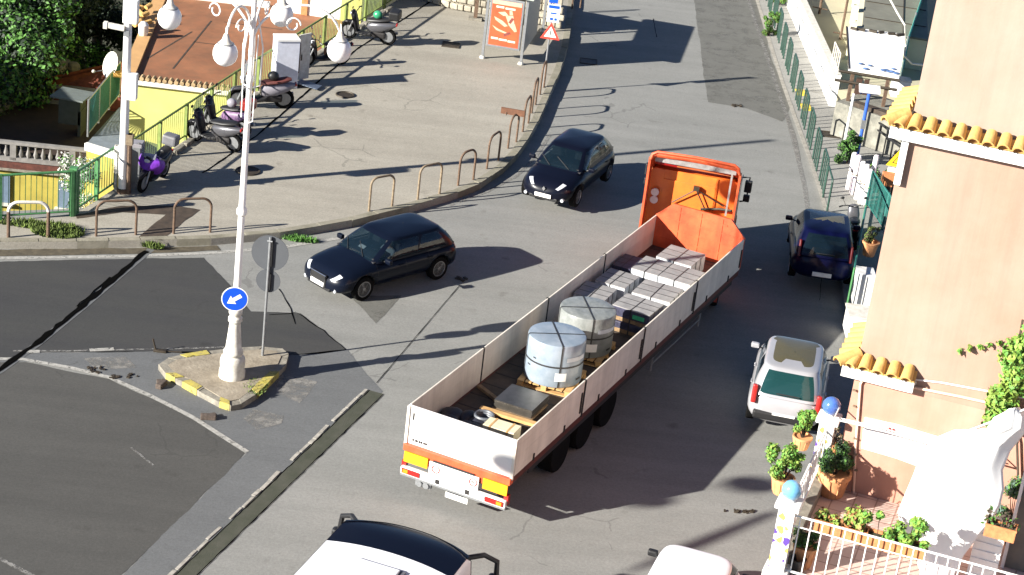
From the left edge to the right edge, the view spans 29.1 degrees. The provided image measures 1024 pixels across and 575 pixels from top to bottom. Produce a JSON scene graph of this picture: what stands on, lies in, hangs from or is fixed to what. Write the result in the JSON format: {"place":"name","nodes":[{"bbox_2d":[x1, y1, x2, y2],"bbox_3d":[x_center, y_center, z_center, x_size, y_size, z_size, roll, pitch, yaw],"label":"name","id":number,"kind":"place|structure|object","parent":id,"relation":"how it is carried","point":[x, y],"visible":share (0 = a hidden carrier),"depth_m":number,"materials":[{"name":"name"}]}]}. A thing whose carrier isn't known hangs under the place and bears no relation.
{"place":"outdoors","nodes":[
{"label":"outdoors","id":0,"kind":"place"},
{"bbox_2d":[84,0,395,60],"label":"terrain","id":1,"kind":"structure","parent":0,"point":[119,54],"depth_m":90.15,"materials":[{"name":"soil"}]},
{"bbox_2d":[0,0,68,110],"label":"tree","id":2,"kind":"object","parent":1,"relation":"on","point":[24,31],"visible":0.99,"depth_m":69.53,"materials":[{"name":"green plant"}]},
{"bbox_2d":[0,0,84,63],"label":"tree","id":3,"kind":"object","parent":1,"relation":"on","point":[62,30],"visible":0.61,"depth_m":71.01,"materials":[{"name":"green plant"}]},
{"bbox_2d":[0,85,114,210],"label":"ochre house","id":4,"kind":"structure","parent":1,"relation":"on","point":[37,139],"depth_m":66.03,"materials":[{"name":"paint"}]},
{"bbox_2d":[50,87,93,136],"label":"chimney","id":5,"kind":"object","parent":4,"relation":"on","point":[72,107],"visible":0.95,"depth_m":67.79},
{"bbox_2d":[30,0,114,73],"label":"tree","id":6,"kind":"object","parent":1,"relation":"on","point":[95,4],"visible":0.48,"depth_m":72.87,"materials":[{"name":"green plant"}]},
{"bbox_2d":[30,61,122,110],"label":"red tiled roof house","id":7,"kind":"structure","parent":1,"relation":"on","point":[87,78],"depth_m":70.71,"materials":[{"name":"orange tile"}]},
{"bbox_2d":[87,61,120,136],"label":"fence","id":8,"kind":"object","parent":7,"relation":"on","point":[107,92],"visible":1,"depth_m":66.24,"materials":[{"name":"metal"}]},
{"bbox_2d":[60,40,111,74],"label":"tree","id":9,"kind":"object","parent":1,"relation":"on","point":[97,53],"visible":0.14,"depth_m":76.67,"materials":[{"name":"green plant"}]},
{"bbox_2d":[70,0,137,51],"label":"tree","id":10,"kind":"object","parent":1,"relation":"on","point":[84,33],"visible":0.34,"depth_m":76.52,"materials":[{"name":"green plant"}]},
{"bbox_2d":[89,0,151,67],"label":"tree","id":11,"kind":"object","parent":1,"relation":"on","point":[98,23],"visible":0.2,"depth_m":76.96,"materials":[{"name":"green plant"}]},
{"bbox_2d":[121,0,342,153],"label":"yellow house","id":12,"kind":"structure","parent":1,"relation":"on","point":[177,68],"depth_m":67.52,"materials":[{"name":"paint"}]},
{"bbox_2d":[84,107,120,206],"bbox_3d":[-13.485,-3.479,66.475,1.135,4.060,4.430,7,24,0],"label":"lean to","id":13,"kind":"object","parent":12,"relation":"attached to","point":[104,138],"visible":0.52,"depth_m":64.49,"materials":[{"name":"yellow paint"}]},
{"bbox_2d":[202,0,378,23],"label":"white house","id":14,"kind":"structure","parent":1,"relation":"on","point":[328,6],"depth_m":73.44,"materials":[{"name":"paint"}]},
{"bbox_2d":[0,0,572,248],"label":"plaza","id":15,"kind":"structure","parent":0,"point":[413,106],"depth_m":60.46,"materials":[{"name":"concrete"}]},
{"bbox_2d":[0,170,74,220],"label":"railing fence","id":16,"kind":"object","parent":15,"relation":"on","point":[71,194],"visible":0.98,"depth_m":51.94,"materials":[{"name":"metal"}]},
{"bbox_2d":[29,218,84,238],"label":"grass","id":17,"kind":"structure","parent":15,"relation":"on","point":[61,233],"depth_m":51.44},
{"bbox_2d":[57,152,102,208],"bbox_3d":[-11.830,-2.941,53.917,1.274,1.698,1.372,7,24,0],"label":"flowering bush","id":18,"kind":"object","parent":15,"relation":"on","point":[82,163],"visible":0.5,"depth_m":53.75,"materials":[{"name":"white plant"}]},
{"bbox_2d":[77,147,117,213],"bbox_3d":[-11.290,-2.954,53.571,0.090,1.250,2.326,13,24,12],"label":"railing fence","id":19,"kind":"object","parent":15,"relation":"on","point":[97,191],"visible":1,"depth_m":53.45,"materials":[{"name":"metal"}]},
{"bbox_2d":[103,0,139,194],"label":"camera pole","id":20,"kind":"object","parent":15,"relation":"on","point":[129,92],"visible":1,"depth_m":52.97,"materials":[{"name":"metal"}]},
{"bbox_2d":[76,205,173,217],"bbox_3d":[-10.435,-2.074,53.315,2.824,0.001,0.753,-3,26,-22],"label":"drain cover strip","id":21,"kind":"object","parent":15,"relation":"on","point":[160,209],"visible":0.82,"depth_m":53.44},
{"bbox_2d":[131,139,144,187],"bbox_3d":[-10.428,-3.435,54.782,0.300,1.300,0.420,7,24,0],"label":"meter cabinet","id":22,"kind":"object","parent":15,"relation":"on","point":[137,151],"visible":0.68,"depth_m":54.58,"materials":[{"name":"metal"}]},
{"bbox_2d":[137,132,179,192],"bbox_3d":[-9.930,-3.538,55.008,0.916,1.420,2.010,17,25,10],"label":"scooter","id":23,"kind":"object","parent":15,"relation":"on","point":[155,166],"visible":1,"depth_m":54.65,"materials":[{"name":"metal"}]},
{"bbox_2d":[139,206,198,238],"bbox_3d":[-9.214,-1.704,52.822,0.685,0.001,2.715,12,24,11],"label":"pavement patch","id":24,"kind":"object","parent":15,"relation":"on","point":[162,226],"visible":0.94,"depth_m":52.92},
{"bbox_2d":[187,96,243,151],"bbox_3d":[-8.806,-4.843,58.178,2.032,1.491,0.962,17,34,21],"label":"scooter","id":25,"kind":"object","parent":15,"relation":"on","point":[225,131],"visible":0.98,"depth_m":58.14,"materials":[{"name":"metal"}]},
{"bbox_2d":[199,83,256,136],"bbox_3d":[-8.664,-5.316,59.467,2.050,1.342,0.934,17,34,21],"label":"scooter","id":26,"kind":"object","parent":15,"relation":"on","point":[232,111],"visible":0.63,"depth_m":59.30,"materials":[{"name":"metal"}]},
{"bbox_2d":[227,59,296,107],"bbox_3d":[-7.820,-6.346,61.711,2.167,1.590,1.026,-1,33,-17],"label":"scooter","id":27,"kind":"object","parent":15,"relation":"on","point":[275,88],"visible":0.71,"depth_m":61.75,"materials":[{"name":"metal"}]},
{"bbox_2d":[134,0,391,153],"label":"railing fence","id":28,"kind":"object","parent":15,"relation":"on","point":[211,89],"visible":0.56,"depth_m":61.62,"materials":[{"name":"metal"}]},
{"bbox_2d":[271,33,311,87],"bbox_3d":[-7.134,-7.412,64.194,1.332,1.660,0.902,-2,25,-20],"label":"white cabinet","id":29,"kind":"object","parent":15,"relation":"on","point":[291,55],"visible":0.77,"depth_m":63.79,"materials":[{"name":"metal"}]},
{"bbox_2d":[342,0,401,44],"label":"scooter","id":30,"kind":"object","parent":15,"relation":"on","point":[379,26],"visible":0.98,"depth_m":69.32,"materials":[{"name":"metal"}]},
{"bbox_2d":[425,0,564,27],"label":"stone wall","id":31,"kind":"structure","parent":15,"relation":"on","point":[466,5],"depth_m":74.33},
{"bbox_2d":[479,0,547,64],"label":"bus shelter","id":32,"kind":"object","parent":15,"relation":"on","point":[506,21],"visible":0.99,"depth_m":68.88,"materials":[{"name":"metal"}]},
{"bbox_2d":[540,0,560,86],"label":"traffic sign","id":33,"kind":"object","parent":15,"relation":"on","point":[553,15],"visible":1,"depth_m":66.27,"materials":[{"name":"metal"}]},
{"bbox_2d":[294,513,499,574],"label":"coach","id":34,"kind":"object","parent":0,"point":[354,545],"visible":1,"depth_m":33.85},
{"bbox_2d":[0,0,853,574],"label":"road","id":35,"kind":"structure","parent":0,"point":[672,450],"depth_m":49.29,"materials":[{"name":"asphalt"}]},
{"bbox_2d":[0,245,219,255],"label":"gutter","id":36,"kind":"object","parent":35,"relation":"on","point":[26,252],"visible":1,"depth_m":51.15,"materials":[{"name":"concrete"}]},
{"bbox_2d":[0,362,243,574],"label":"road patch","id":37,"kind":"object","parent":35,"relation":"on","point":[85,489],"visible":1,"depth_m":41.15,"materials":[{"name":"asphalt"}]},
{"bbox_2d":[0,357,248,452],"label":"road line","id":38,"kind":"object","parent":35,"relation":"on","point":[218,433],"visible":1,"depth_m":44.26,"materials":[{"name":"paint"}]},
{"bbox_2d":[0,258,344,356],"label":"dark road patch","id":39,"kind":"object","parent":35,"relation":"on","point":[172,303],"visible":0.92,"depth_m":48.22,"materials":[{"name":"asphalt"}]},
{"bbox_2d":[0,248,153,373],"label":"road groove edge","id":40,"kind":"object","parent":39,"relation":"on","point":[93,300],"visible":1,"depth_m":48.03,"materials":[{"name":"concrete"}]},
{"bbox_2d":[0,250,147,370],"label":"road crack","id":41,"kind":"object","parent":40,"relation":"on","point":[47,334],"visible":1,"depth_m":47.69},
{"bbox_2d":[0,235,346,258],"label":"road line","id":42,"kind":"object","parent":35,"relation":"on","point":[165,254],"visible":0.62,"depth_m":51.31,"materials":[{"name":"paint"}]},
{"bbox_2d":[0,350,382,574],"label":"road patch","id":43,"kind":"object","parent":35,"relation":"on","point":[342,378],"visible":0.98,"depth_m":43.99,"materials":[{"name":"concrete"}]},
{"bbox_2d":[158,346,288,410],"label":"traffic island","id":44,"kind":"structure","parent":43,"relation":"on","point":[196,373],"depth_m":45.30,"materials":[{"name":"concrete"}]},
{"bbox_2d":[157,0,350,381],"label":"street lamp","id":45,"kind":"object","parent":44,"relation":"on","point":[232,358],"visible":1,"depth_m":42.97,"materials":[{"name":"metal"}]},
{"bbox_2d":[221,287,247,310],"bbox_3d":[-6.245,0.262,44.347,0.600,0.600,0.023,4,24,-7],"label":"direction sign","id":46,"kind":"object","parent":45,"relation":"attached to","point":[234,298],"visible":1,"depth_m":44.34,"materials":[{"name":"metal"}]},
{"bbox_2d":[252,235,288,355],"bbox_3d":[-5.709,0.216,45.812,0.880,3.060,0.112,9,24,5],"label":"road sign pole","id":47,"kind":"object","parent":44,"relation":"on","point":[270,254],"visible":1,"depth_m":45.49,"materials":[{"name":"metal"}]},
{"bbox_2d":[276,375,316,402],"bbox_3d":[-5.131,2.316,45.389,0.982,0.001,1.197,11,24,10],"label":"pale road patch","id":48,"kind":"object","parent":43,"relation":"on","point":[286,387],"visible":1,"depth_m":45.56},
{"bbox_2d":[168,389,367,574],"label":"drain edge","id":49,"kind":"object","parent":35,"relation":"on","point":[263,487],"visible":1,"depth_m":41.23,"materials":[{"name":"stone"}]},
{"bbox_2d":[176,390,381,574],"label":"drain channel","id":50,"kind":"object","parent":35,"relation":"on","point":[224,537],"visible":1,"depth_m":41.22,"materials":[{"name":"concrete"}]},
{"bbox_2d":[175,390,383,574],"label":"drain gap","id":51,"kind":"object","parent":50,"relation":"on","point":[283,490],"visible":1,"depth_m":41.16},
{"bbox_2d":[0,0,573,248],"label":"kerb","id":52,"kind":"structure","parent":35,"relation":"on","point":[505,163],"depth_m":55.51,"materials":[{"name":"concrete"}]},
{"bbox_2d":[350,295,400,322],"bbox_3d":[-3.297,0.549,49.881,1.376,0.001,1.653,0,25,-16],"label":"road patch wedge","id":53,"kind":"object","parent":35,"relation":"on","point":[376,308],"visible":1,"depth_m":50.08,"materials":[{"name":"asphalt"}]},
{"bbox_2d":[304,213,455,300],"bbox_3d":[-3.408,-0.889,51.311,4.248,1.442,2.130,-16,33,-42],"label":"hatchback car","id":54,"kind":"object","parent":35,"relation":"on","point":[358,264],"visible":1,"depth_m":50.70,"materials":[{"name":"black paint"}]},
{"bbox_2d":[521,128,614,206],"bbox_3d":[1.708,-3.654,58.551,2.090,1.462,4.098,15,25,18],"label":"hatchback car","id":55,"kind":"object","parent":35,"relation":"on","point":[570,165],"visible":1,"depth_m":57.70,"materials":[{"name":"black paint"}]},
{"bbox_2d":[400,151,752,510],"bbox_3d":[2.092,0.068,48.013,3.971,3.607,17.598,17,26,21],"label":"articulated truck","id":56,"kind":"object","parent":35,"relation":"on","point":[690,202],"visible":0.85,"depth_m":44.92,"materials":[{"name":"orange metal"}]},
{"bbox_2d":[439,406,484,427],"bbox_3d":[-1.081,2.875,42.025,1.190,0.323,1.115,17,26,21],"label":"tarpaulin bundle","id":57,"kind":"object","parent":56,"relation":"in","point":[457,413],"visible":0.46,"depth_m":42.09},
{"bbox_2d":[482,417,520,438],"bbox_3d":[-0.227,3.061,41.667,0.720,0.350,0.440,16,25,19],"label":"wooden crate","id":58,"kind":"object","parent":56,"relation":"on","point":[505,428],"visible":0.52,"depth_m":41.53,"materials":[{"name":"brown wood"}]},
{"bbox_2d":[492,384,548,424],"bbox_3d":[0.186,2.557,42.917,0.950,0.329,1.055,16,25,20],"label":"steel sheet stack","id":59,"kind":"object","parent":56,"relation":"on","point":[520,401],"visible":0.97,"depth_m":42.72,"materials":[{"name":"grey metal"}]},
{"bbox_2d":[516,370,586,396],"bbox_3d":[0.901,2.040,44.522,1.280,0.142,1.280,14,25,15],"label":"wooden pallet","id":60,"kind":"object","parent":56,"relation":"on","point":[523,377],"visible":0.41,"depth_m":44.04,"materials":[{"name":"brown wood"}]},
{"bbox_2d":[523,321,586,387],"bbox_3d":[0.969,1.498,44.281,1.336,1.036,1.334,14,25,15],"label":"wrapped coil","id":61,"kind":"object","parent":60,"relation":"on","point":[554,354],"visible":1,"depth_m":43.84,"materials":[{"name":"metal"}]},
{"bbox_2d":[573,281,616,304],"bbox_3d":[2.010,0.325,48.194,0.814,0.542,0.914,16,25,19],"label":"strapped pack","id":62,"kind":"object","parent":56,"relation":"on","point":[598,291],"visible":0.43,"depth_m":48.09,"materials":[{"name":"grey"}]},
{"bbox_2d":[583,341,615,367],"bbox_3d":[1.656,1.432,46.099,1.280,0.142,1.280,14,25,15],"label":"wooden pallet","id":63,"kind":"object","parent":56,"relation":"on","point":[598,362],"visible":0.27,"depth_m":45.51,"materials":[{"name":"brown wood"}]},
{"bbox_2d":[558,296,616,357],"bbox_3d":[1.721,0.908,45.866,1.336,0.996,1.334,14,25,15],"label":"wrapped coil","id":64,"kind":"object","parent":63,"relation":"on","point":[593,319],"visible":0.74,"depth_m":45.42,"materials":[{"name":"metal"}]},
{"bbox_2d":[595,268,639,301],"bbox_3d":[2.598,0.005,49.075,0.814,0.542,0.964,17,26,22],"label":"strapped pack","id":65,"kind":"object","parent":56,"relation":"on","point":[623,283],"visible":0.58,"depth_m":48.85,"materials":[{"name":"grey"}]},
{"bbox_2d":[614,319,642,335],"bbox_3d":[2.984,0.864,47.572,0.994,0.282,0.914,17,26,22],"label":"strapped pack","id":66,"kind":"object","parent":56,"relation":"on","point":[627,328],"visible":0.12,"depth_m":47.21,"materials":[{"name":"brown wood"}]},
{"bbox_2d":[613,293,663,327],"bbox_3d":[3.019,0.565,47.435,0.994,0.362,0.881,18,26,23],"label":"strapped pack","id":67,"kind":"object","parent":66,"relation":"on","point":[636,310],"visible":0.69,"depth_m":47.18,"materials":[{"name":"grey"}]},
{"bbox_2d":[631,256,671,285],"bbox_3d":[3.518,-0.318,50.056,0.734,0.542,1.014,17,26,21],"label":"strapped pack","id":68,"kind":"object","parent":56,"relation":"on","point":[649,268],"visible":0.63,"depth_m":49.75,"materials":[{"name":"grey"}]},
{"bbox_2d":[632,279,682,309],"bbox_3d":[3.562,0.315,48.644,1.014,0.542,0.994,16,25,19],"label":"strapped pack","id":69,"kind":"object","parent":56,"relation":"on","point":[666,295],"visible":0.57,"depth_m":48.45,"materials":[{"name":"grey"}]},
{"bbox_2d":[656,244,705,271],"bbox_3d":[4.332,-0.590,50.893,0.994,0.542,1.021,17,26,22],"label":"strapped pack","id":70,"kind":"object","parent":56,"relation":"on","point":[681,256],"visible":0.64,"depth_m":50.73,"materials":[{"name":"grey"}]},
{"bbox_2d":[658,263,704,291],"bbox_3d":[4.250,-0.096,49.760,0.874,0.542,1.014,17,26,22],"label":"strapped pack","id":71,"kind":"object","parent":56,"relation":"on","point":[680,276],"visible":0.61,"depth_m":49.49,"materials":[{"name":"grey"}]},
{"bbox_2d":[648,545,747,574],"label":"parked car","id":72,"kind":"object","parent":35,"relation":"on","point":[676,560],"visible":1,"depth_m":37.28,"materials":[{"name":"white paint"}]},
{"bbox_2d":[694,0,789,120],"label":"road patch","id":73,"kind":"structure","parent":35,"relation":"on","point":[731,79],"depth_m":73.53,"materials":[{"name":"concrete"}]},
{"bbox_2d":[747,0,809,208],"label":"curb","id":74,"kind":"object","parent":73,"relation":"on","point":[780,94],"visible":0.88,"depth_m":69.51,"materials":[{"name":"paint"}]},
{"bbox_2d":[745,336,838,430],"bbox_3d":[6.645,1.992,46.826,2.120,1.572,3.902,11,24,8],"label":"parked car","id":75,"kind":"object","parent":35,"relation":"on","point":[789,378],"visible":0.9,"depth_m":45.24,"materials":[{"name":"silver paint"}]},
{"bbox_2d":[785,209,860,283],"bbox_3d":[8.677,-1.408,55.087,2.120,1.532,3.878,9,24,4],"label":"parked car","id":76,"kind":"object","parent":35,"relation":"on","point":[821,243],"visible":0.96,"depth_m":53.51,"materials":[{"name":"blue paint"}]},
{"bbox_2d":[787,475,1023,574],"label":"balcony block","id":77,"kind":"structure","parent":35,"relation":"on","point":[815,501],"depth_m":29.73,"materials":[{"name":"white paint"}]},
{"bbox_2d":[762,480,803,574],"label":"mosaic column","id":78,"kind":"structure","parent":77,"relation":"on","point":[789,503],"depth_m":28.39,"materials":[{"name":"tile"}]},
{"bbox_2d":[795,430,826,521],"bbox_3d":[4.436,3.046,29.876,0.042,0.731,2.786,14,25,15],"label":"balcony railing","id":79,"kind":"object","parent":77,"relation":"on","point":[810,471],"visible":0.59,"depth_m":30.32,"materials":[{"name":"metal"}]},
{"bbox_2d":[792,431,812,450],"bbox_3d":[4.619,2.461,31.396,0.324,0.220,0.321,7,24,0],"label":"plant pot","id":80,"kind":"object","parent":79,"relation":"on","point":[803,444],"visible":0.97,"depth_m":31.31,"materials":[{"name":"ceramic"}]},
{"bbox_2d":[793,409,817,437],"bbox_3d":[4.639,2.167,31.274,0.424,0.495,0.395,7,24,0],"label":"potted plant","id":81,"kind":"object","parent":80,"relation":"on","point":[806,418],"visible":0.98,"depth_m":31.18,"materials":[{"name":"green plant"}]},
{"bbox_2d":[803,397,842,482],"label":"mosaic column","id":82,"kind":"structure","parent":77,"relation":"on","point":[826,415],"depth_m":30.89,"materials":[{"name":"tile"}]},
{"bbox_2d":[818,467,851,499],"bbox_3d":[5.072,3.082,31.117,0.540,0.420,0.534,7,24,0],"label":"plant pot","id":83,"kind":"object","parent":77,"relation":"on","point":[834,486],"visible":0.85,"depth_m":30.95,"materials":[{"name":"ceramic"}]},
{"bbox_2d":[818,440,854,474],"bbox_3d":[5.094,2.696,30.955,0.674,0.563,0.460,0,25,-16],"label":"potted plant","id":84,"kind":"object","parent":83,"relation":"in","point":[832,462],"visible":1,"depth_m":30.86,"materials":[{"name":"green plant"}]},
{"bbox_2d":[785,515,1016,574],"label":"balcony railing","id":85,"kind":"object","parent":77,"relation":"on","point":[898,543],"visible":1,"depth_m":28.14,"materials":[{"name":"metal"}]},
{"bbox_2d":[813,515,870,541],"bbox_3d":[4.760,3.488,28.450,0.780,0.205,0.230,14,25,16],"label":"planter box","id":86,"kind":"object","parent":85,"relation":"attached to","point":[839,533],"visible":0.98,"depth_m":28.39,"materials":[{"name":"ceramic"}]},
{"bbox_2d":[813,504,867,532],"bbox_3d":[4.748,3.287,28.377,0.811,0.483,0.351,14,25,16],"label":"planter plant","id":87,"kind":"object","parent":86,"relation":"in","point":[852,518],"visible":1,"depth_m":28.31,"materials":[{"name":"green plant"}]},
{"bbox_2d":[857,527,928,561],"bbox_3d":[5.455,3.679,28.213,0.980,0.205,0.230,14,25,16],"label":"planter box","id":88,"kind":"object","parent":85,"relation":"attached to","point":[895,548],"visible":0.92,"depth_m":28.16,"materials":[{"name":"ceramic"}]},
{"bbox_2d":[858,509,931,549],"bbox_3d":[5.471,3.411,28.102,1.123,0.502,0.389,14,25,16],"label":"planter plant","id":89,"kind":"object","parent":88,"relation":"in","point":[920,525],"visible":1,"depth_m":28.03,"materials":[{"name":"green plant"}]},
{"bbox_2d":[898,407,1023,574],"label":"white sheet","id":90,"kind":"object","parent":77,"relation":"on","point":[954,490],"visible":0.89,"depth_m":28.43,"materials":[{"name":"fabric"}]},
{"bbox_2d":[966,516,1008,574],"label":"white shutter","id":91,"kind":"object","parent":77,"relation":"on","point":[986,551],"visible":0.51,"depth_m":29.11,"materials":[{"name":"paint"}]},
{"bbox_2d":[995,475,1023,544],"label":"bush","id":92,"kind":"object","parent":77,"relation":"on","point":[1012,488],"visible":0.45,"depth_m":29.92,"materials":[{"name":"green plant"}]},
{"bbox_2d":[833,0,1023,516],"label":"pink building","id":93,"kind":"structure","parent":35,"relation":"on","point":[949,280],"depth_m":29.44,"materials":[{"name":"paint"}]},
{"bbox_2d":[957,319,1023,475],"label":"climbing plant","id":94,"kind":"object","parent":93,"relation":"attached to","point":[1001,397],"visible":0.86,"depth_m":29.55,"materials":[{"name":"green plant"}]},
{"bbox_2d":[983,519,1018,543],"bbox_3d":[6.967,3.460,28.081,0.450,0.205,0.230,14,25,16],"label":"planter box","id":95,"kind":"object","parent":93,"relation":"attached to","point":[996,530],"visible":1,"depth_m":28.00,"materials":[{"name":"ceramic"}]},
{"bbox_2d":[1000,473,1023,571],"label":"grey pilaster","id":96,"kind":"object","parent":35,"relation":"on","point":[1014,558],"depth_m":29.55,"materials":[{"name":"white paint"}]},
{"bbox_2d":[771,472,795,495],"bbox_3d":[4.111,3.002,29.965,0.367,0.280,0.363,7,24,0],"label":"plant pot","id":97,"kind":"object","parent":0,"point":[777,485],"visible":0.56,"depth_m":29.88,"materials":[{"name":"ceramic"}]},
{"bbox_2d":[765,442,805,479],"bbox_3d":[4.130,2.628,29.817,0.631,0.621,0.496,7,24,0],"label":"potted plant","id":98,"kind":"object","parent":97,"relation":"on","point":[792,459],"visible":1,"depth_m":29.76,"materials":[{"name":"green plant"}]},
{"bbox_2d":[759,0,895,302],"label":"pavement","id":99,"kind":"structure","parent":0,"point":[824,110],"depth_m":65.53,"materials":[{"name":"concrete"}]},
{"bbox_2d":[756,0,847,310],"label":"pavement kerb","id":100,"kind":"structure","parent":99,"relation":"on","point":[844,286],"depth_m":66.68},
{"bbox_2d":[785,0,841,106],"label":"white wall","id":101,"kind":"structure","parent":99,"relation":"on","point":[821,59],"depth_m":72.77,"materials":[{"name":"paint"}]},
{"bbox_2d":[834,130,863,163],"bbox_3d":[10.873,-4.537,63.535,0.866,1.181,0.932,7,24,0],"label":"hedge bush","id":102,"kind":"object","parent":99,"relation":"on","point":[850,146],"visible":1,"depth_m":63.38,"materials":[{"name":"green plant"}]},
{"bbox_2d":[843,303,868,337],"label":"end block","id":103,"kind":"structure","parent":99,"relation":"on","point":[854,313],"depth_m":51.19,"materials":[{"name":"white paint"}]},
{"bbox_2d":[850,266,875,304],"bbox_3d":[9.473,-0.019,53.212,0.500,0.940,0.618,7,24,0],"label":"white cupboard","id":104,"kind":"object","parent":99,"relation":"on","point":[862,285],"visible":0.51,"depth_m":52.96,"materials":[{"name":"paint"}]},
{"bbox_2d":[830,93,900,155],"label":"rubble wall","id":105,"kind":"structure","parent":99,"relation":"on","point":[876,111],"depth_m":65.41,"materials":[{"name":"stone"}]},
{"bbox_2d":[834,26,904,106],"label":"billboard","id":106,"kind":"object","parent":105,"relation":"on","point":[874,53],"visible":1,"depth_m":66.70,"materials":[{"name":"white paint"}]},
{"bbox_2d":[856,83,879,154],"bbox_3d":[11.422,-5.396,64.014,0.680,2.424,0.335,7,24,0],"label":"blue sign pole","id":107,"kind":"object","parent":99,"relation":"on","point":[868,90],"visible":0.87,"depth_m":63.61,"materials":[{"name":"metal"}]},
{"bbox_2d":[846,169,891,302],"bbox_3d":[10.565,-1.402,56.304,1.268,1.200,8.287,11,24,9],"label":"teal enclosure","id":108,"kind":"object","parent":99,"relation":"on","point":[883,195],"visible":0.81,"depth_m":58.61,"materials":[{"name":"paint"}]},
{"bbox_2d":[807,0,936,100],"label":"yard","id":109,"kind":"structure","parent":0,"point":[829,20],"depth_m":75.54,"materials":[{"name":"concrete"}]},
{"bbox_2d":[845,0,927,70],"bbox_3d":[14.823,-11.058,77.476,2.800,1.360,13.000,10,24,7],"label":"pale house","id":110,"kind":"structure","parent":109,"relation":"on","point":[879,15],"depth_m":73.57,"materials":[{"name":"paint"}]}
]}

